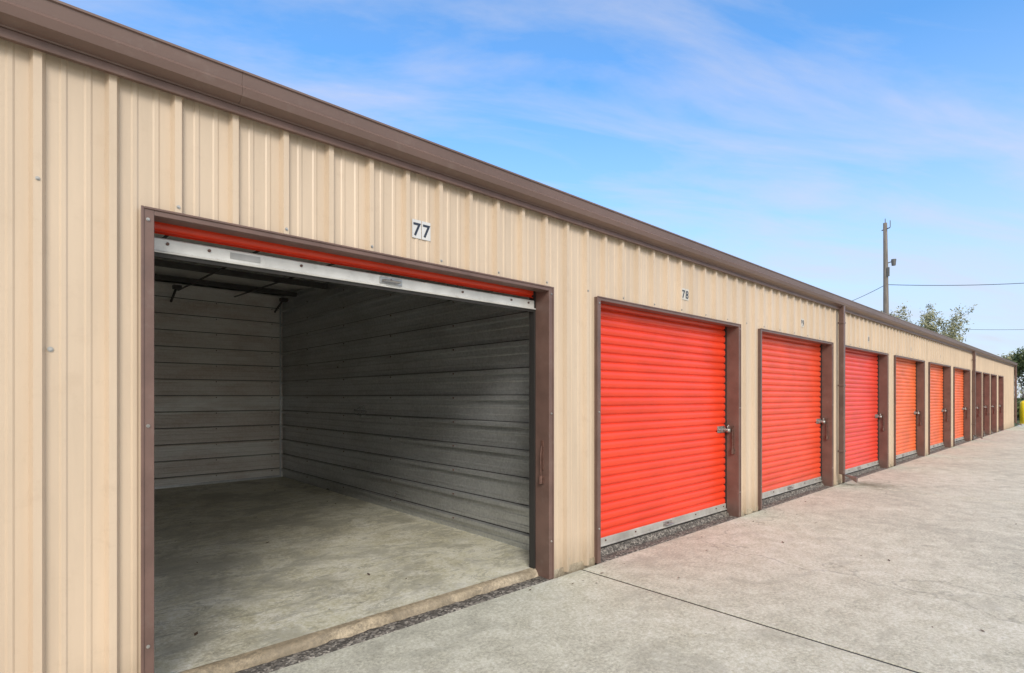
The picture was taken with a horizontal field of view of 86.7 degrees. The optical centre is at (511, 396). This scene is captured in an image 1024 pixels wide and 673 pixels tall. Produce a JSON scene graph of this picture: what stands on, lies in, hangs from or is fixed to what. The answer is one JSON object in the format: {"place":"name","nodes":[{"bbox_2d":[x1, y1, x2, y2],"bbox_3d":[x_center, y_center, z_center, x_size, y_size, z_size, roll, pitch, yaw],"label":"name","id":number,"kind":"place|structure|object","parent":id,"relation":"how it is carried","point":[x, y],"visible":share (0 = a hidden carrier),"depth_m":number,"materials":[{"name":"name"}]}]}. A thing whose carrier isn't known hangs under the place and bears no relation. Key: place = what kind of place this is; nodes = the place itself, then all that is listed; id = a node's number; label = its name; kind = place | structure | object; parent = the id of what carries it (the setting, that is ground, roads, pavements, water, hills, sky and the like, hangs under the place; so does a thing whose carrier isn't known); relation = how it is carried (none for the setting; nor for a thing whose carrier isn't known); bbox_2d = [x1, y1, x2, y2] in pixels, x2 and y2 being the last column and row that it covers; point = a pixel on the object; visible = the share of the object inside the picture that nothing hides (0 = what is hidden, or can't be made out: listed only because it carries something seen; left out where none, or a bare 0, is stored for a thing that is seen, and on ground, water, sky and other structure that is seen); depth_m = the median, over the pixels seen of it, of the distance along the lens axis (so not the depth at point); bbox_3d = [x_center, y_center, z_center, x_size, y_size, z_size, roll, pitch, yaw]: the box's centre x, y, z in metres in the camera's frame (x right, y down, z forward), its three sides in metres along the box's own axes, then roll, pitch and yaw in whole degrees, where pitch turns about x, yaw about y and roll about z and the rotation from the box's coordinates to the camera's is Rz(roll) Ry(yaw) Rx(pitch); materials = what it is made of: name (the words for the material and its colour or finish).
{"place":"outdoors","nodes":[
{"label":"outdoors","id":0,"kind":"place"},
{"bbox_2d":[60,0,1023,397],"label":"sky","id":1,"kind":"structure","parent":0,"point":[783,137],"materials":[{"name":"blue"}]},
{"bbox_2d":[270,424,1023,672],"bbox_3d":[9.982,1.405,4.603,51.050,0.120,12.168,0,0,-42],"label":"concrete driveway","id":2,"kind":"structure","parent":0,"point":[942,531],"depth_m":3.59,"materials":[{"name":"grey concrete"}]},
{"bbox_2d":[930,447,948,453],"bbox_3d":[10.592,1.350,13.476,2.532,0.031,0.130,0,0,-42],"label":"threshold strip","id":3,"kind":"object","parent":2,"relation":"on","point":[935,451],"visible":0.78,"depth_m":13.47,"materials":[{"name":"concrete"}]},
{"bbox_2d":[930,445,944,451],"bbox_3d":[10.534,1.327,13.539,2.532,0.076,0.082,0,0,-42],"label":"threshold edge","id":4,"kind":"object","parent":3,"relation":"on","point":[937,448],"visible":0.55,"depth_m":13.70,"materials":[{"name":"concrete"}]},
{"bbox_2d":[595,418,1019,564],"bbox_3d":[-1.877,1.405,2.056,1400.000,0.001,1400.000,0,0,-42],"label":"ground","id":5,"kind":"structure","parent":0,"point":[1018,421],"depth_m":27.79,"materials":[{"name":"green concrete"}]},
{"bbox_2d":[154,476,530,672],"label":"floor slab","id":6,"kind":"structure","parent":5,"relation":"on","point":[241,586],"depth_m":4.21,"materials":[{"name":"concrete"}]},
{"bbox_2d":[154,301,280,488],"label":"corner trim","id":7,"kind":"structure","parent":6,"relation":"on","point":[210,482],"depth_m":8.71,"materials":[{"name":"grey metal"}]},
{"bbox_2d":[154,281,281,486],"bbox_3d":[-4.832,-0.160,7.754,3.040,2.910,0.040,0,0,-42],"label":"back wall liner","id":8,"kind":"object","parent":6,"relation":"on","point":[170,377],"visible":0.6,"depth_m":8.12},
{"bbox_2d":[154,281,528,533],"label":"panel laps","id":9,"kind":"object","parent":6,"relation":"on","point":[327,395],"visible":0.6,"depth_m":7.62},
{"bbox_2d":[281,271,528,549],"bbox_3d":[-1.698,-0.160,6.546,0.040,2.910,6.050,0,0,-42],"label":"partition wall liner","id":10,"kind":"object","parent":6,"relation":"on","point":[493,392],"visible":0.65,"depth_m":5.89,"materials":[{"name":"grey metal"}]},
{"bbox_2d":[216,274,453,518],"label":"liner screws","id":11,"kind":"object","parent":10,"relation":"attached to","point":[343,397],"visible":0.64,"depth_m":7.04,"materials":[{"name":"metal"}]},
{"bbox_2d":[0,39,1013,672],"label":"metal siding","id":12,"kind":"object","parent":6,"relation":"on","point":[104,157],"visible":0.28,"depth_m":2.29,"materials":[{"name":"beige metal"}]},
{"bbox_2d":[412,219,430,240],"bbox_3d":[-0.545,-1.002,3.263,0.129,0.110,0.004,0,0,-42],"label":"unit number","id":13,"kind":"object","parent":12,"relation":"attached to","point":[426,230],"visible":1,"depth_m":3.26,"materials":[{"name":"white plastic"}]},
{"bbox_2d":[682,288,688,300],"bbox_3d":[1.697,-1.002,5.310,0.129,0.110,0.004,0,0,-42],"label":"unit number","id":14,"kind":"object","parent":12,"relation":"attached to","point":[685,294],"visible":1,"depth_m":5.31,"materials":[{"name":"black plastic"}]},
{"bbox_2d":[838,306,1021,482],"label":"downspouts","id":15,"kind":"object","parent":12,"relation":"attached to","point":[841,385],"visible":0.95,"depth_m":8.23,"materials":[{"name":"brown metal"}]},
{"bbox_2d":[0,27,1014,366],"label":"eave trim","id":16,"kind":"structure","parent":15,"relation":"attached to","point":[122,73],"depth_m":2.79,"materials":[{"name":"brown metal"}]},
{"bbox_2d":[0,0,1017,365],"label":"gutter","id":17,"kind":"object","parent":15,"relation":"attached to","point":[72,28],"visible":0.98,"depth_m":2.77,"materials":[{"name":"brown metal"}]},
{"bbox_2d":[141,205,1003,672],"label":"door frames","id":18,"kind":"structure","parent":6,"relation":"on","point":[545,417],"depth_m":4.05,"materials":[{"name":"brown metal"}]},
{"bbox_2d":[154,221,532,297],"bbox_3d":[-0.740,-0.832,3.269,2.466,0.184,0.020,0,0,-42],"label":"curtain","id":19,"kind":"object","parent":18,"relation":"hanging from","point":[209,237],"visible":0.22,"depth_m":2.98,"materials":[{"name":"red metal"}]},
{"bbox_2d":[154,237,535,309],"bbox_3d":[-0.732,-0.688,3.260,2.442,0.070,0.034,0,0,-42],"label":"bottom bar","id":20,"kind":"object","parent":18,"relation":"attached to","point":[187,249],"visible":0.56,"depth_m":2.97,"materials":[{"name":"silver metal"}]},
{"bbox_2d":[230,252,259,262],"bbox_3d":[-1.330,-0.692,2.705,0.140,0.030,0.003,0,0,-42],"label":"sticker","id":21,"kind":"object","parent":20,"relation":"attached to","point":[243,257],"visible":1,"depth_m":2.70,"materials":[{"name":"white paper"}]},
{"bbox_2d":[154,252,533,311],"bbox_3d":[-0.734,-0.643,3.263,2.438,0.017,0.020,0,0,-42],"label":"astragal","id":22,"kind":"object","parent":20,"relation":"attached to","point":[189,259],"visible":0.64,"depth_m":2.97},
{"bbox_2d":[166,242,529,303],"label":"bolts","id":23,"kind":"object","parent":20,"relation":"attached to","point":[209,250],"visible":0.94,"depth_m":2.88,"materials":[{"name":"metal"}]},
{"bbox_2d":[380,276,401,286],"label":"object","id":24,"kind":"structure","parent":20,"relation":"on","point":[386,280],"depth_m":3.24,"materials":[{"name":"metal"}]},
{"bbox_2d":[35,176,1007,648],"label":"screws","id":25,"kind":"object","parent":18,"relation":"attached to","point":[371,246],"visible":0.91,"depth_m":2.38,"materials":[{"name":"metal"}]},
{"bbox_2d":[538,440,543,483],"bbox_3d":[0.213,0.485,4.012,0.037,0.321,0.040,0,0,-42],"label":"latch keeper","id":26,"kind":"object","parent":18,"relation":"attached to","point":[541,479],"visible":1,"depth_m":4.01,"materials":[{"name":"metal"}]},
{"bbox_2d":[601,304,724,537],"bbox_3d":[1.512,0.150,5.326,2.466,2.150,0.020,0,0,-42],"label":"curtain","id":27,"kind":"object","parent":18,"relation":"hanging from","point":[662,414],"visible":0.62,"depth_m":5.23,"materials":[{"name":"metal"}]},
{"bbox_2d":[717,426,725,432],"bbox_3d":[2.366,0.367,6.056,0.200,0.075,0.059,0,0,-42],"label":"slide latch","id":28,"kind":"object","parent":27,"relation":"attached to","point":[721,429],"visible":0.98,"depth_m":6.03,"materials":[{"name":"metal"}]},
{"bbox_2d":[601,503,726,546],"bbox_3d":[1.520,1.242,5.317,2.442,0.070,0.034,0,0,-42],"label":"bottom bar","id":29,"kind":"object","parent":18,"relation":"attached to","point":[626,535],"visible":0.65,"depth_m":5.18,"materials":[{"name":"silver metal"}]},
{"bbox_2d":[663,520,673,525],"bbox_3d":[1.537,1.239,5.299,0.150,0.040,0.037,0,0,-42],"label":"handle","id":30,"kind":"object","parent":29,"relation":"on","point":[666,523],"depth_m":5.29,"materials":[{"name":"metal"}]},
{"bbox_2d":[731,426,734,453],"bbox_3d":[2.465,0.485,6.068,0.037,0.321,0.040,0,0,-42],"label":"latch keeper","id":31,"kind":"object","parent":18,"relation":"attached to","point":[732,440],"visible":1,"depth_m":6.07,"materials":[{"name":"metal"}]},
{"bbox_2d":[529,291,963,568],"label":"door tracks","id":32,"kind":"object","parent":18,"relation":"attached to","point":[532,439],"depth_m":4.10},
{"bbox_2d":[762,333,820,492],"bbox_3d":[3.765,0.150,7.382,2.466,2.150,0.020,0,0,-42],"label":"curtain","id":33,"kind":"object","parent":18,"relation":"hanging from","point":[791,410],"visible":0.6,"depth_m":7.41,"materials":[{"name":"red metal"}]},
{"bbox_2d":[762,476,821,498],"bbox_3d":[3.773,1.242,7.373,2.442,0.070,0.034,0,0,-42],"label":"bottom bar","id":34,"kind":"object","parent":18,"relation":"attached to","point":[770,493],"visible":0.65,"depth_m":7.37,"materials":[{"name":"silver metal"}]},
{"bbox_2d":[825,418,828,439],"bbox_3d":[4.717,0.485,8.125,0.037,0.321,0.040,0,0,-42],"label":"latch keeper","id":35,"kind":"object","parent":18,"relation":"attached to","point":[826,437],"visible":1,"depth_m":8.12,"materials":[{"name":"metal"}]},
{"bbox_2d":[845,349,877,468],"bbox_3d":[6.017,0.150,9.439,2.466,2.150,0.020,0,0,-42],"label":"curtain","id":36,"kind":"object","parent":18,"relation":"hanging from","point":[861,409],"visible":0.66,"depth_m":9.55,"materials":[{"name":"red metal"}]},
{"bbox_2d":[882,414,884,430],"bbox_3d":[6.970,0.485,10.181,0.037,0.321,0.040,0,0,-42],"label":"latch keeper","id":37,"kind":"object","parent":18,"relation":"attached to","point":[883,429],"visible":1,"depth_m":10.19,"materials":[{"name":"metal"}]},
{"bbox_2d":[896,358,915,454],"bbox_3d":[8.269,0.150,11.496,2.466,2.150,0.020,0,0,-42],"label":"curtain","id":38,"kind":"object","parent":18,"relation":"hanging from","point":[905,405],"visible":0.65,"depth_m":11.68,"materials":[{"name":"orange metal"}]},
{"bbox_2d":[896,450,916,458],"bbox_3d":[8.277,1.242,11.487,2.442,0.070,0.034,0,0,-42],"label":"bottom bar","id":39,"kind":"object","parent":38,"relation":"attached to","point":[907,454],"visible":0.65,"depth_m":11.69,"materials":[{"name":"silver metal"}]},
{"bbox_2d":[930,364,942,445],"bbox_3d":[10.522,0.150,13.552,2.466,2.150,0.020,0,0,-42],"label":"curtain","id":40,"kind":"object","parent":18,"relation":"hanging from","point":[936,404],"visible":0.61,"depth_m":13.80,"materials":[{"name":"orange metal"}]},
{"bbox_2d":[930,442,943,448],"bbox_3d":[10.530,1.242,13.543,2.442,0.070,0.034,0,0,-42],"label":"bottom bar","id":41,"kind":"object","parent":40,"relation":"attached to","point":[936,445],"visible":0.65,"depth_m":13.80,"materials":[{"name":"silver metal"}]},
{"bbox_2d":[955,369,962,438],"bbox_3d":[12.774,0.150,15.609,2.466,2.150,0.020,0,0,-42],"label":"curtain","id":42,"kind":"object","parent":18,"relation":"hanging from","point":[958,403],"visible":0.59,"depth_m":15.95,"materials":[{"name":"orange metal"}]},
{"bbox_2d":[235,576,550,672],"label":"threshold strip","id":43,"kind":"object","parent":5,"relation":"on","point":[308,654],"visible":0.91,"depth_m":3.11,"materials":[{"name":"gravel"}]},
{"bbox_2d":[179,568,537,672],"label":"threshold edge","id":44,"kind":"object","parent":43,"relation":"on","point":[250,659],"visible":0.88,"depth_m":3.08,"materials":[{"name":"concrete"}]},
{"bbox_2d":[596,516,738,563],"bbox_3d":[1.582,1.349,5.249,2.532,0.032,0.130,0,0,-42],"label":"threshold strip","id":45,"kind":"object","parent":5,"relation":"on","point":[620,553],"visible":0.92,"depth_m":5.08,"materials":[{"name":"gravel"}]},
{"bbox_2d":[601,511,728,556],"bbox_3d":[1.524,1.328,5.312,2.532,0.074,0.082,0,0,-42],"label":"threshold edge","id":46,"kind":"object","parent":45,"relation":"on","point":[624,545],"visible":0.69,"depth_m":5.18,"materials":[{"name":"concrete"}]},
{"bbox_2d":[601,510,725,547],"bbox_3d":[1.518,1.286,5.319,2.438,0.017,0.020,0,0,-42],"label":"bottom seal","id":47,"kind":"object","parent":46,"relation":"on","point":[660,529],"visible":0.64,"depth_m":5.22,"materials":[{"name":"black rubber"}]},
{"bbox_2d":[554,427,1011,577],"bbox_3d":[5.791,1.345,9.156,45.100,0.099,0.155,0,0,-42],"label":"pier base","id":48,"kind":"object","parent":5,"relation":"on","point":[574,567],"visible":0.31,"depth_m":4.25,"materials":[{"name":"concrete"}]},
{"bbox_2d":[762,486,832,509],"bbox_3d":[3.834,1.349,7.306,2.532,0.031,0.127,0,0,-42],"label":"threshold strip","id":49,"kind":"object","parent":5,"relation":"on","point":[778,502],"visible":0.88,"depth_m":7.19,"materials":[{"name":"concrete"}]},
{"bbox_2d":[762,482,823,504],"bbox_3d":[3.777,1.328,7.369,2.532,0.075,0.082,0,0,-42],"label":"threshold edge","id":50,"kind":"object","parent":49,"relation":"on","point":[788,494],"visible":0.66,"depth_m":7.35,"materials":[{"name":"concrete"}]},
{"bbox_2d":[762,482,819,499],"bbox_3d":[3.771,1.286,7.376,2.438,0.017,0.020,0,0,-42],"label":"astragal","id":51,"kind":"object","parent":50,"relation":"on","point":[789,491],"visible":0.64,"depth_m":7.36,"materials":[{"name":"black rubber"}]},
{"bbox_2d":[845,468,887,481],"bbox_3d":[6.087,1.350,9.363,2.532,0.030,0.128,0,0,-42],"label":"threshold strip","id":52,"kind":"object","parent":5,"relation":"on","point":[866,473],"visible":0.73,"depth_m":9.43,"materials":[{"name":"concrete"}]},
{"bbox_2d":[845,465,879,478],"bbox_3d":[6.029,1.328,9.426,2.532,0.074,0.082,0,0,-42],"label":"threshold edge","id":53,"kind":"object","parent":52,"relation":"on","point":[864,471],"visible":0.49,"depth_m":9.54,"materials":[{"name":"concrete"}]},
{"bbox_2d":[845,460,877,473],"bbox_3d":[6.025,1.242,9.430,2.442,0.070,0.034,0,0,-42],"label":"bottom bar","id":54,"kind":"object","parent":53,"relation":"on","point":[854,469],"visible":0.65,"depth_m":9.55,"materials":[{"name":"silver metal"}]},
{"bbox_2d":[896,456,923,465],"bbox_3d":[8.339,1.349,11.419,2.532,0.032,0.129,0,0,-42],"label":"threshold strip","id":55,"kind":"object","parent":5,"relation":"on","point":[907,460],"visible":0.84,"depth_m":11.37,"materials":[{"name":"concrete"}]},
{"bbox_2d":[896,454,917,462],"bbox_3d":[8.281,1.328,11.482,2.532,0.075,0.082,0,0,-42],"label":"threshold edge","id":56,"kind":"object","parent":55,"relation":"on","point":[906,458],"visible":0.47,"depth_m":11.59,"materials":[{"name":"concrete"}]},
{"bbox_2d":[881,301,977,341],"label":"budding tree","id":57,"kind":"object","parent":5,"relation":"on","point":[930,317],"visible":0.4,"depth_m":58.11,"materials":[{"name":"green plant"}]},
{"bbox_2d":[852,219,1023,329],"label":"utility pole","id":58,"kind":"object","parent":5,"relation":"on","point":[886,273],"visible":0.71,"depth_m":30.93,"materials":[{"name":"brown wood"}]},
{"bbox_2d":[997,350,1018,374],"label":"budding tree","id":59,"kind":"object","parent":5,"relation":"on","point":[1008,358],"visible":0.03,"depth_m":60.09,"materials":[{"name":"green plant"}]},
{"bbox_2d":[1004,347,1023,408],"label":"leafy tree","id":60,"kind":"object","parent":5,"relation":"on","point":[1017,357],"visible":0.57,"depth_m":45.95,"materials":[{"name":"green plant"}]},
{"bbox_2d":[1014,397,1023,419],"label":"hedge row","id":61,"kind":"object","parent":5,"relation":"on","point":[1018,406],"visible":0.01,"depth_m":32.29,"materials":[{"name":"green plant"}]},
{"bbox_2d":[1014,378,1023,397],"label":"distant tree line","id":62,"kind":"object","parent":5,"relation":"on","point":[1020,387],"visible":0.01,"depth_m":73.20,"materials":[{"name":"green plant"}]},
{"bbox_2d":[1017,401,1023,424],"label":"safety bollard","id":63,"kind":"object","parent":5,"relation":"on","point":[1021,412],"visible":0.74,"depth_m":26.43,"materials":[{"name":"yellow metal"}]},
{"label":"partitions","id":64,"kind":"object","parent":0,"visible":0},
{"bbox_2d":[154,280,298,295],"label":"roof","id":65,"kind":"structure","parent":64,"relation":"on","point":[218,287],"depth_m":8.45,"materials":[{"name":"metal"}]},
{"bbox_2d":[154,235,334,312],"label":"purlins","id":66,"kind":"object","parent":65,"relation":"attached to","point":[210,270],"visible":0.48,"depth_m":7.19,"materials":[{"name":"black metal"}]},
{"bbox_2d":[154,233,371,292],"bbox_3d":[-2.755,-1.516,5.479,3.040,0.267,6.200,0,0,-42],"label":"ceiling insulation","id":67,"kind":"object","parent":65,"relation":"attached to","point":[213,277],"visible":0.12,"depth_m":7.01}
]}

